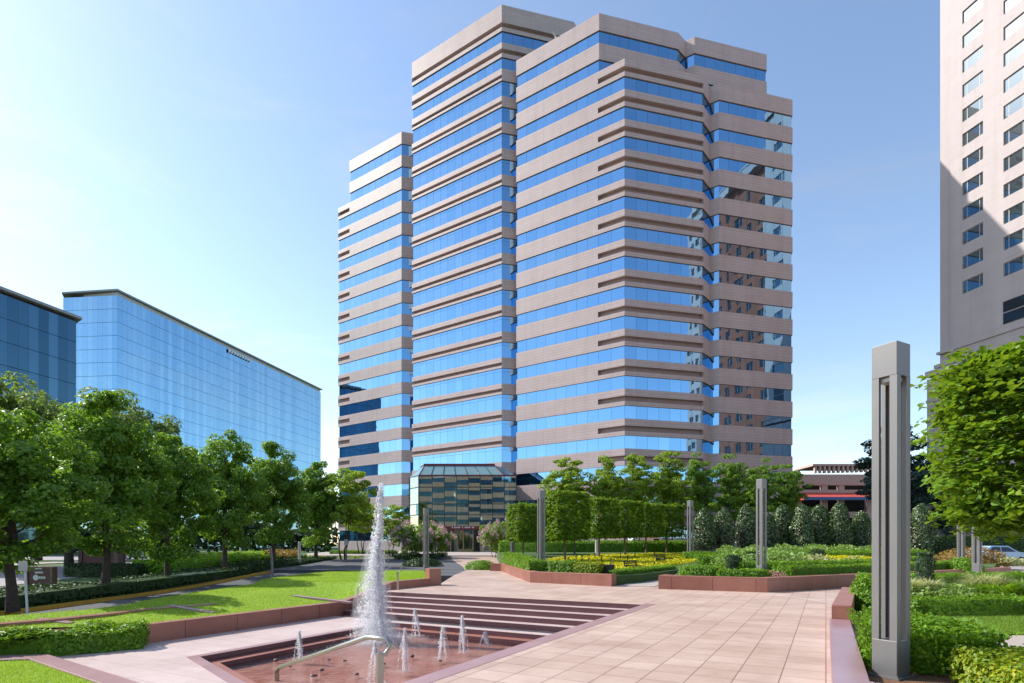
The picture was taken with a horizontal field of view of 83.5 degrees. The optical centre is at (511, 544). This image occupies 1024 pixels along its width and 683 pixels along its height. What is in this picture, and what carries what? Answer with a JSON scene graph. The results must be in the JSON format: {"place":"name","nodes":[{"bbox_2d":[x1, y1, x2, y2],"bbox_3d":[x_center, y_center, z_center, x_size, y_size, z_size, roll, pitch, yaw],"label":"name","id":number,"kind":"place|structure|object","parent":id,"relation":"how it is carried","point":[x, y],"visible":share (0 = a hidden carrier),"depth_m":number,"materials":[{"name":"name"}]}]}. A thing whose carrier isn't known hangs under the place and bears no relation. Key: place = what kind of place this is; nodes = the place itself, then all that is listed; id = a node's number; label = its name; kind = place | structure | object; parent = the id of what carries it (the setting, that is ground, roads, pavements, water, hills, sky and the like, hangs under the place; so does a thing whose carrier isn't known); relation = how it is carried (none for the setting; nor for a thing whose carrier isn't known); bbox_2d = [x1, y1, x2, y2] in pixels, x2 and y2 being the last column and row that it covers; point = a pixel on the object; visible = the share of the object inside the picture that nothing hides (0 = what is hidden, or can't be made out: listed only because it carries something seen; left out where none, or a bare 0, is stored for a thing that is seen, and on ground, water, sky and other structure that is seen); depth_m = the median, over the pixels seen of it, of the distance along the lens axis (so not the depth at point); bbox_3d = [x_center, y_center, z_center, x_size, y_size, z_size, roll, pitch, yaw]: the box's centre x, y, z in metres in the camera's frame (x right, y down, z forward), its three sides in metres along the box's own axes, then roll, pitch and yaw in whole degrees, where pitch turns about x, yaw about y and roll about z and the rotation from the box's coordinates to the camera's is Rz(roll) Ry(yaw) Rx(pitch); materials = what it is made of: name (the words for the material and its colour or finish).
{"place":"outdoors","nodes":[
{"label":"outdoors","id":0,"kind":"place"},
{"bbox_2d":[0,659,92,682],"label":"lawn","id":1,"kind":"structure","parent":0,"point":[29,669],"depth_m":10.78,"materials":[{"name":"plant"}]},
{"bbox_2d":[0,654,138,682],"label":"lawn coping","id":2,"kind":"object","parent":1,"relation":"on","point":[93,675],"visible":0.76,"depth_m":11.21,"materials":[{"name":"stone"}]},
{"bbox_2d":[0,562,130,586],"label":"side road","id":3,"kind":"structure","parent":0,"point":[20,577],"depth_m":35.73,"materials":[{"name":"grey asphalt"}]},
{"bbox_2d":[0,371,87,543],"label":"broad tree","id":4,"kind":"object","parent":3,"relation":"on","point":[12,402],"visible":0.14,"depth_m":39.30,"materials":[{"name":"green plant"}]},
{"bbox_2d":[20,386,122,567],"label":"broad tree","id":5,"kind":"object","parent":3,"relation":"on","point":[45,416],"visible":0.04,"depth_m":41.56,"materials":[{"name":"green plant"}]},
{"bbox_2d":[67,389,183,562],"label":"broad tree","id":6,"kind":"object","parent":3,"relation":"on","point":[143,418],"visible":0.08,"depth_m":45.65,"materials":[{"name":"green plant"}]},
{"bbox_2d":[0,560,263,610],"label":"verge","id":7,"kind":"structure","parent":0,"point":[75,580],"depth_m":32.88,"materials":[{"name":"green plant"}]},
{"bbox_2d":[27,567,56,586],"bbox_3d":[-22.565,1.653,27.500,1.300,1.220,0.312,0,0,0],"label":"monument sign","id":8,"kind":"object","parent":7,"relation":"on","point":[43,575],"visible":0.58,"depth_m":27.38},
{"bbox_2d":[62,562,148,577],"bbox_3d":[-26.508,1.593,37.019,6.311,0.959,2.276,0,0,0],"label":"hedge","id":9,"kind":"object","parent":7,"relation":"on","point":[86,570],"visible":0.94,"depth_m":36.05,"materials":[{"name":"green plant"}]},
{"bbox_2d":[35,390,179,593],"bbox_3d":[-19.006,-2.464,26.678,6.249,9.522,6.059,0,0,-7],"label":"street tree","id":10,"kind":"object","parent":7,"relation":"on","point":[117,449],"visible":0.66,"depth_m":26.38,"materials":[{"name":"green plant"}]},
{"bbox_2d":[0,556,336,609],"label":"hedge","id":11,"kind":"object","parent":7,"relation":"on","point":[39,593],"visible":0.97,"depth_m":28.35,"materials":[{"name":"green plant"}]},
{"bbox_2d":[118,432,225,575],"bbox_3d":[-18.753,-2.058,31.596,5.173,8.525,5.466,0,0,8],"label":"street tree","id":12,"kind":"object","parent":7,"relation":"on","point":[194,490],"visible":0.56,"depth_m":31.57,"materials":[{"name":"green plant"}]},
{"bbox_2d":[131,549,268,573],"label":"grass mound","id":13,"kind":"object","parent":7,"relation":"on","point":[154,566],"depth_m":40.49,"materials":[{"name":"green plant"}]},
{"bbox_2d":[185,429,266,567],"bbox_3d":[-18.950,-2.812,37.690,5.500,9.602,5.535,0,0,24],"label":"street tree","id":14,"kind":"object","parent":7,"relation":"on","point":[234,480],"visible":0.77,"depth_m":37.40,"materials":[{"name":"green plant"}]},
{"bbox_2d":[173,554,306,570],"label":"hedge","id":15,"kind":"object","parent":7,"relation":"on","point":[192,565],"visible":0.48,"depth_m":40.39,"materials":[{"name":"green plant"}]},
{"bbox_2d":[243,440,315,561],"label":"street tree","id":16,"kind":"object","parent":7,"relation":"on","point":[279,490],"visible":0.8,"depth_m":45.02,"materials":[{"name":"green plant"}]},
{"bbox_2d":[288,461,344,557],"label":"street tree","id":17,"kind":"object","parent":7,"relation":"on","point":[314,471],"visible":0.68,"depth_m":54.65,"materials":[{"name":"green plant"}]},
{"bbox_2d":[5,573,305,615],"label":"path","id":18,"kind":"structure","parent":0,"point":[245,581],"depth_m":27.59,"materials":[{"name":"concrete"}]},
{"bbox_2d":[0,408,113,612],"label":"street tree","id":19,"kind":"object","parent":18,"relation":"on","point":[35,490],"visible":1,"depth_m":19.34,"materials":[{"name":"green plant"}]},
{"bbox_2d":[0,571,270,615],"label":"kerb","id":20,"kind":"structure","parent":18,"relation":"on","point":[53,606],"depth_m":25.32,"materials":[{"name":"yellow paint"}]},
{"bbox_2d":[51,551,326,555],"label":"lawn","id":21,"kind":"structure","parent":0,"point":[202,552],"depth_m":116.54,"materials":[{"name":"plant"}]},
{"bbox_2d":[0,286,81,552],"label":"dark glass building","id":22,"kind":"structure","parent":21,"relation":"on","point":[38,341],"depth_m":105.70,"materials":[{"name":"blue glass"}]},
{"bbox_2d":[76,515,338,551],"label":"hedge","id":23,"kind":"object","parent":21,"relation":"on","point":[252,528],"visible":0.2,"depth_m":121.96,"materials":[{"name":"green plant"}]},
{"bbox_2d":[62,289,322,548],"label":"glass office building","id":24,"kind":"structure","parent":0,"point":[200,385],"depth_m":197.66,"materials":[{"name":"blue glass"}]},
{"bbox_2d":[0,570,424,627],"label":"lawn","id":25,"kind":"structure","parent":0,"point":[324,594],"depth_m":19.36,"materials":[{"name":"plant"}]},
{"bbox_2d":[0,603,216,630],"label":"terrace wall","id":26,"kind":"structure","parent":25,"relation":"on","point":[26,622],"depth_m":14.76,"materials":[{"name":"red stone"}]},
{"bbox_2d":[58,616,549,682],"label":"terrace","id":27,"kind":"structure","parent":0,"point":[168,661],"depth_m":13.44,"materials":[{"name":"stone"}]},
{"bbox_2d":[0,619,150,656],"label":"shaggy hedge","id":28,"kind":"object","parent":27,"relation":"on","point":[87,637],"visible":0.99,"depth_m":13.09,"materials":[{"name":"green plant"}]},
{"bbox_2d":[45,568,440,642],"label":"retaining wall","id":29,"kind":"structure","parent":27,"relation":"on","point":[181,628],"depth_m":17.43,"materials":[{"name":"stone"}]},
{"bbox_2d":[265,680,286,682],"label":"granite block","id":30,"kind":"structure","parent":27,"relation":"on","point":[279,681],"depth_m":6.86,"materials":[{"name":"stone"}]},
{"bbox_2d":[275,635,393,682],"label":"handrail","id":31,"kind":"object","parent":30,"relation":"on","point":[380,655],"visible":1,"depth_m":5.17,"materials":[{"name":"metal"}]},
{"bbox_2d":[264,557,463,572],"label":"court","id":32,"kind":"object","parent":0,"point":[360,564],"visible":0.01,"depth_m":45.49,"materials":[{"name":"concrete"}]},
{"bbox_2d":[307,468,382,559],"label":"tree","id":33,"kind":"object","parent":32,"relation":"on","point":[350,508],"visible":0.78,"depth_m":55.44,"materials":[{"name":"green plant"}]},
{"bbox_2d":[341,497,383,553],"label":"tree","id":34,"kind":"object","parent":32,"relation":"on","point":[367,522],"visible":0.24,"depth_m":65.40,"materials":[{"name":"green plant"}]},
{"bbox_2d":[372,504,410,556],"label":"tree","id":35,"kind":"object","parent":32,"relation":"on","point":[395,515],"visible":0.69,"depth_m":61.45,"materials":[{"name":"green plant"}]},
{"bbox_2d":[388,519,437,555],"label":"flowering bush","id":36,"kind":"object","parent":32,"relation":"on","point":[406,535],"visible":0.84,"depth_m":57.06,"materials":[{"name":"green plant"}]},
{"bbox_2d":[421,520,456,557],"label":"flowering bush","id":37,"kind":"object","parent":32,"relation":"on","point":[440,534],"visible":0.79,"depth_m":58.40,"materials":[{"name":"green plant"}]},
{"bbox_2d":[409,464,517,551],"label":"entrance pavilion","id":38,"kind":"structure","parent":32,"relation":"on","point":[463,511],"depth_m":80.70,"materials":[{"name":"teal glass"}]},
{"bbox_2d":[338,5,792,551],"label":"office tower","id":39,"kind":"structure","parent":32,"relation":"on","point":[558,238],"depth_m":78.94,"materials":[{"name":"glass"}]},
{"bbox_2d":[537,457,597,513],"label":"honey locust","id":40,"kind":"object","parent":32,"relation":"on","point":[567,474],"visible":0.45,"depth_m":59.37,"materials":[{"name":"green plant"}]},
{"bbox_2d":[587,455,626,539],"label":"honey locust","id":41,"kind":"object","parent":32,"relation":"on","point":[605,483],"visible":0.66,"depth_m":59.31,"materials":[{"name":"green plant"}]},
{"bbox_2d":[612,453,662,539],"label":"honey locust","id":42,"kind":"object","parent":32,"relation":"on","point":[640,484],"visible":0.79,"depth_m":60.14,"materials":[{"name":"green plant"}]},
{"bbox_2d":[647,450,694,539],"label":"honey locust","id":43,"kind":"object","parent":32,"relation":"on","point":[670,487],"visible":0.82,"depth_m":61.43,"materials":[{"name":"green plant"}]},
{"bbox_2d":[682,452,723,551],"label":"honey locust","id":44,"kind":"object","parent":32,"relation":"on","point":[700,493],"visible":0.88,"depth_m":62.35,"materials":[{"name":"green plant"}]},
{"bbox_2d":[708,453,753,542],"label":"honey locust","id":45,"kind":"object","parent":32,"relation":"on","point":[728,481],"visible":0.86,"depth_m":63.36,"materials":[{"name":"green plant"}]},
{"bbox_2d":[737,457,789,541],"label":"honey locust","id":46,"kind":"object","parent":32,"relation":"on","point":[753,474],"visible":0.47,"depth_m":64.33,"materials":[{"name":"green plant"}]},
{"bbox_2d":[767,464,813,516],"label":"honey locust","id":47,"kind":"object","parent":32,"relation":"on","point":[790,483],"visible":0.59,"depth_m":65.28,"materials":[{"name":"green plant"}]},
{"bbox_2d":[852,426,941,518],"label":"pine tree","id":48,"kind":"object","parent":32,"relation":"on","point":[865,463],"visible":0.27,"depth_m":73.92,"materials":[{"name":"green plant"}]},
{"bbox_2d":[871,534,1023,555],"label":"hedge","id":49,"kind":"object","parent":32,"relation":"on","point":[948,543],"visible":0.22,"depth_m":49.20,"materials":[{"name":"green plant"}]},
{"bbox_2d":[925,0,1023,539],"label":"hotel tower","id":50,"kind":"structure","parent":32,"relation":"on","point":[981,172],"depth_m":68.12,"materials":[{"name":"concrete"}]},
{"bbox_2d":[304,551,496,556],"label":"forecourt","id":51,"kind":"structure","parent":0,"point":[470,554],"depth_m":64.46,"materials":[{"name":"concrete"}]},
{"bbox_2d":[0,0,939,545],"label":"sky","id":52,"kind":"structure","parent":0,"point":[190,160],"materials":[{"name":"blue"}]},
{"bbox_2d":[451,557,498,569],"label":"walkway","id":53,"kind":"structure","parent":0,"point":[462,561],"depth_m":56.12,"materials":[{"name":"tile"}]},
{"bbox_2d":[477,517,506,556],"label":"flowering bush","id":54,"kind":"object","parent":53,"relation":"on","point":[493,534],"visible":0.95,"depth_m":59.14,"materials":[{"name":"green plant"}]},
{"bbox_2d":[497,551,696,584],"bbox_3d":[9.250,1.422,41.025,21.500,1.656,31.950,0,0,0],"label":"planting bed","id":55,"kind":"object","parent":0,"point":[634,578],"visible":0.12,"depth_m":30.95,"materials":[{"name":"green plant"}]},
{"bbox_2d":[505,502,536,554],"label":"pruned tree","id":56,"kind":"object","parent":55,"relation":"on","point":[522,526],"visible":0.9,"depth_m":44.83,"materials":[{"name":"green plant"}]},
{"bbox_2d":[501,552,548,572],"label":"hedge","id":57,"kind":"object","parent":55,"relation":"on","point":[519,560],"visible":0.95,"depth_m":30.45,"materials":[{"name":"green plant"}]},
{"bbox_2d":[537,490,544,560],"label":"light column","id":58,"kind":"structure","parent":55,"relation":"on","point":[541,524],"depth_m":29.42,"materials":[{"name":"metal"}]},
{"bbox_2d":[545,488,592,559],"bbox_3d":[3.340,-1.154,36.985,3.215,5.054,3.113,0,0,-29],"label":"pruned tree","id":59,"kind":"object","parent":55,"relation":"on","point":[572,534],"visible":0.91,"depth_m":36.18,"materials":[{"name":"green plant"}]},
{"bbox_2d":[498,540,691,551],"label":"hedge","id":60,"kind":"object","parent":55,"relation":"on","point":[618,546],"visible":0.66,"depth_m":54.21,"materials":[{"name":"green plant"}]},
{"bbox_2d":[577,495,621,555],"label":"pruned tree","id":61,"kind":"object","parent":55,"relation":"on","point":[604,521],"visible":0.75,"depth_m":41.13,"materials":[{"name":"green plant"}]},
{"bbox_2d":[547,552,699,569],"bbox_3d":[8.454,0.994,40.331,9.656,0.854,25.252,0,0,35],"label":"ground cover","id":62,"kind":"object","parent":55,"relation":"on","point":[648,557],"visible":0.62,"depth_m":38.69,"materials":[{"name":"yellow plant"}]},
{"bbox_2d":[605,498,646,555],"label":"pruned tree","id":63,"kind":"object","parent":55,"relation":"on","point":[630,532],"visible":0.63,"depth_m":44.69,"materials":[{"name":"green plant"}]},
{"bbox_2d":[628,500,665,552],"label":"pruned tree","id":64,"kind":"object","parent":55,"relation":"on","point":[658,528],"visible":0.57,"depth_m":48.21,"materials":[{"name":"green plant"}]},
{"bbox_2d":[648,503,685,552],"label":"pruned tree","id":65,"kind":"object","parent":55,"relation":"on","point":[676,510],"visible":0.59,"depth_m":51.28,"materials":[{"name":"green plant"}]},
{"bbox_2d":[693,508,715,551],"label":"holly tree","id":66,"kind":"object","parent":55,"relation":"on","point":[704,538],"visible":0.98,"depth_m":48.97,"materials":[{"name":"green plant"}]},
{"bbox_2d":[712,509,735,550],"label":"holly tree","id":67,"kind":"object","parent":55,"relation":"on","point":[725,534],"visible":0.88,"depth_m":49.45,"materials":[{"name":"green plant"}]},
{"bbox_2d":[386,570,858,682],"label":"plaza","id":68,"kind":"structure","parent":0,"point":[685,636],"depth_m":10.74,"materials":[{"name":"tile"}]},
{"bbox_2d":[187,603,654,682],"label":"fountain pool","id":69,"kind":"structure","parent":68,"relation":"in","point":[218,663],"depth_m":13.77,"materials":[{"name":"red stone"}]},
{"bbox_2d":[231,633,512,682],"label":"pool water","id":70,"kind":"structure","parent":69,"relation":"in","point":[392,658],"depth_m":13.44,"materials":[{"name":"brown liquid"}]},
{"bbox_2d":[317,483,451,653],"bbox_3d":[-4.008,0.523,16.720,4.817,4.656,5.205,0,0,-45],"label":"fountain jet","id":71,"kind":"object","parent":69,"relation":"on","point":[378,622],"visible":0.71,"depth_m":16.41,"materials":[{"name":"white liquid"}]},
{"bbox_2d":[343,592,639,633],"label":"stone steps","id":72,"kind":"structure","parent":68,"relation":"on","point":[537,615],"depth_m":18.37,"materials":[{"name":"stone"}]},
{"bbox_2d":[490,563,615,585],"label":"planter wall","id":73,"kind":"structure","parent":68,"relation":"on","point":[595,579],"depth_m":26.13,"materials":[{"name":"stone"}]},
{"bbox_2d":[658,567,1010,592],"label":"planter wall","id":74,"kind":"structure","parent":68,"relation":"on","point":[754,584],"depth_m":22.38,"materials":[{"name":"stone"}]},
{"bbox_2d":[832,587,855,627],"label":"planter wall","id":75,"kind":"structure","parent":68,"relation":"on","point":[844,598],"depth_m":11.77,"materials":[{"name":"stone"}]},
{"bbox_2d":[829,619,868,682],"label":"seat wall","id":76,"kind":"structure","parent":68,"relation":"on","point":[846,661],"depth_m":7.82,"materials":[{"name":"stone"}]},
{"bbox_2d":[859,616,971,682],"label":"mulch bed","id":77,"kind":"object","parent":68,"relation":"on","point":[927,678],"depth_m":7.04,"materials":[{"name":"brown soil"}]},
{"bbox_2d":[848,574,871,613],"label":"shrub","id":78,"kind":"object","parent":77,"relation":"on","point":[863,589],"visible":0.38,"depth_m":14.06,"materials":[{"name":"green plant"}]},
{"bbox_2d":[867,340,915,680],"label":"light column","id":79,"kind":"structure","parent":77,"relation":"on","point":[890,510],"depth_m":7.13,"materials":[{"name":"metal"}]},
{"bbox_2d":[845,604,1017,675],"bbox_3d":[5.721,1.312,8.036,1.814,0.722,2.212,0,0,25],"label":"hedge","id":80,"kind":"object","parent":77,"relation":"on","point":[930,652],"visible":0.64,"depth_m":7.30,"materials":[{"name":"green plant"}]},
{"bbox_2d":[910,581,1022,597],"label":"ground cover","id":81,"kind":"object","parent":77,"relation":"on","point":[949,589],"visible":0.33,"depth_m":15.70,"materials":[{"name":"green plant"}]},
{"bbox_2d":[910,335,1023,543],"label":"pruned tree","id":82,"kind":"object","parent":77,"relation":"on","point":[979,497],"visible":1,"depth_m":9.62,"materials":[{"name":"green plant"}]},
{"bbox_2d":[910,592,1023,616],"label":"hedge","id":83,"kind":"object","parent":77,"relation":"on","point":[986,604],"visible":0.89,"depth_m":13.35,"materials":[{"name":"green plant"}]},
{"bbox_2d":[945,643,1023,682],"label":"hedge","id":84,"kind":"object","parent":77,"relation":"on","point":[986,665],"visible":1,"depth_m":6.53,"materials":[{"name":"green plant"}]},
{"bbox_2d":[913,552,936,581],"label":"column shrub","id":85,"kind":"object","parent":68,"relation":"on","point":[925,565],"visible":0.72,"depth_m":19.14,"materials":[{"name":"green plant"}]},
{"bbox_2d":[856,570,1023,585],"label":"hedge","id":86,"kind":"object","parent":68,"relation":"on","point":[950,577],"visible":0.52,"depth_m":21.66,"materials":[{"name":"green plant"}]},
{"bbox_2d":[674,555,996,575],"bbox_3d":[22.636,1.464,37.804,17.420,1.572,41.447,0,0,30],"label":"planting bed","id":87,"kind":"object","parent":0,"point":[988,565],"depth_m":34.37,"materials":[{"name":"soil"}]},
{"bbox_2d":[716,567,772,576],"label":"hedge","id":88,"kind":"object","parent":87,"relation":"on","point":[750,572],"visible":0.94,"depth_m":22.55,"materials":[{"name":"green plant"}]},
{"bbox_2d":[734,503,758,548],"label":"holly tree","id":89,"kind":"object","parent":87,"relation":"on","point":[744,536],"visible":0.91,"depth_m":50.08,"materials":[{"name":"green plant"}]},
{"bbox_2d":[710,549,806,567],"bbox_3d":[13.048,0.839,29.510,5.049,1.279,6.039,0,0,15],"label":"ground cover","id":90,"kind":"object","parent":87,"relation":"on","point":[771,556],"visible":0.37,"depth_m":29.50,"materials":[{"name":"green plant"}]},
{"bbox_2d":[756,479,766,569],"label":"light column","id":91,"kind":"structure","parent":87,"relation":"on","point":[761,485],"depth_m":24.33,"materials":[{"name":"metal"}]},
{"bbox_2d":[773,504,794,547],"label":"holly tree","id":92,"kind":"object","parent":87,"relation":"on","point":[783,521],"visible":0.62,"depth_m":50.47,"materials":[{"name":"green plant"}]},
{"bbox_2d":[789,504,815,546],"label":"holly tree","id":93,"kind":"object","parent":87,"relation":"on","point":[803,535],"visible":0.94,"depth_m":49.05,"materials":[{"name":"green plant"}]},
{"bbox_2d":[682,549,931,561],"bbox_3d":[20.916,0.731,39.473,18.867,0.919,2.934,0,0,-7],"label":"hedge","id":94,"kind":"object","parent":87,"relation":"on","point":[690,554],"visible":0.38,"depth_m":38.69,"materials":[{"name":"green plant"}]},
{"bbox_2d":[809,504,831,546],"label":"holly tree","id":95,"kind":"object","parent":87,"relation":"on","point":[821,518],"visible":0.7,"depth_m":49.85,"materials":[{"name":"green plant"}]},
{"bbox_2d":[716,543,933,555],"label":"ground cover","id":96,"kind":"object","parent":87,"relation":"on","point":[789,547],"visible":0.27,"depth_m":43.26,"materials":[{"name":"green plant"}]},
{"bbox_2d":[737,555,920,570],"bbox_3d":[16.964,0.984,29.307,16.524,0.832,1.809,0,0,-31],"label":"hedge","id":97,"kind":"object","parent":87,"relation":"on","point":[752,564],"visible":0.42,"depth_m":26.74,"materials":[{"name":"green plant"}]},
{"bbox_2d":[826,502,853,546],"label":"holly tree","id":98,"kind":"object","parent":87,"relation":"on","point":[841,533],"visible":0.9,"depth_m":49.00,"materials":[{"name":"green plant"}]},
{"bbox_2d":[848,510,871,547],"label":"holly tree","id":99,"kind":"object","parent":87,"relation":"on","point":[860,530],"visible":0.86,"depth_m":49.56,"materials":[{"name":"green plant"}]},
{"bbox_2d":[770,560,967,576],"bbox_3d":[17.857,1.057,27.176,16.060,0.673,1.148,0,0,-29],"label":"hedge","id":100,"kind":"object","parent":87,"relation":"on","point":[811,569],"visible":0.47,"depth_m":24.34,"materials":[{"name":"green plant"}]},
{"bbox_2d":[910,503,937,551],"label":"holly tree","id":101,"kind":"object","parent":87,"relation":"on","point":[921,533],"visible":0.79,"depth_m":47.54,"materials":[{"name":"green plant"}]},
{"bbox_2d":[933,546,1010,566],"bbox_3d":[30.397,0.801,38.142,4.429,1.500,4.182,0,0,0],"label":"shrub","id":102,"kind":"object","parent":87,"relation":"on","point":[986,558],"visible":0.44,"depth_m":37.21,"materials":[{"name":"orange plant"}]},
{"bbox_2d":[791,464,915,546],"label":"parking building","id":103,"kind":"structure","parent":0,"point":[828,491],"depth_m":120.20,"materials":[{"name":"beige concrete"}]},
{"bbox_2d":[938,614,1023,633],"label":"grass","id":104,"kind":"structure","parent":0,"point":[1019,623],"depth_m":11.96,"materials":[{"name":"green plant"}]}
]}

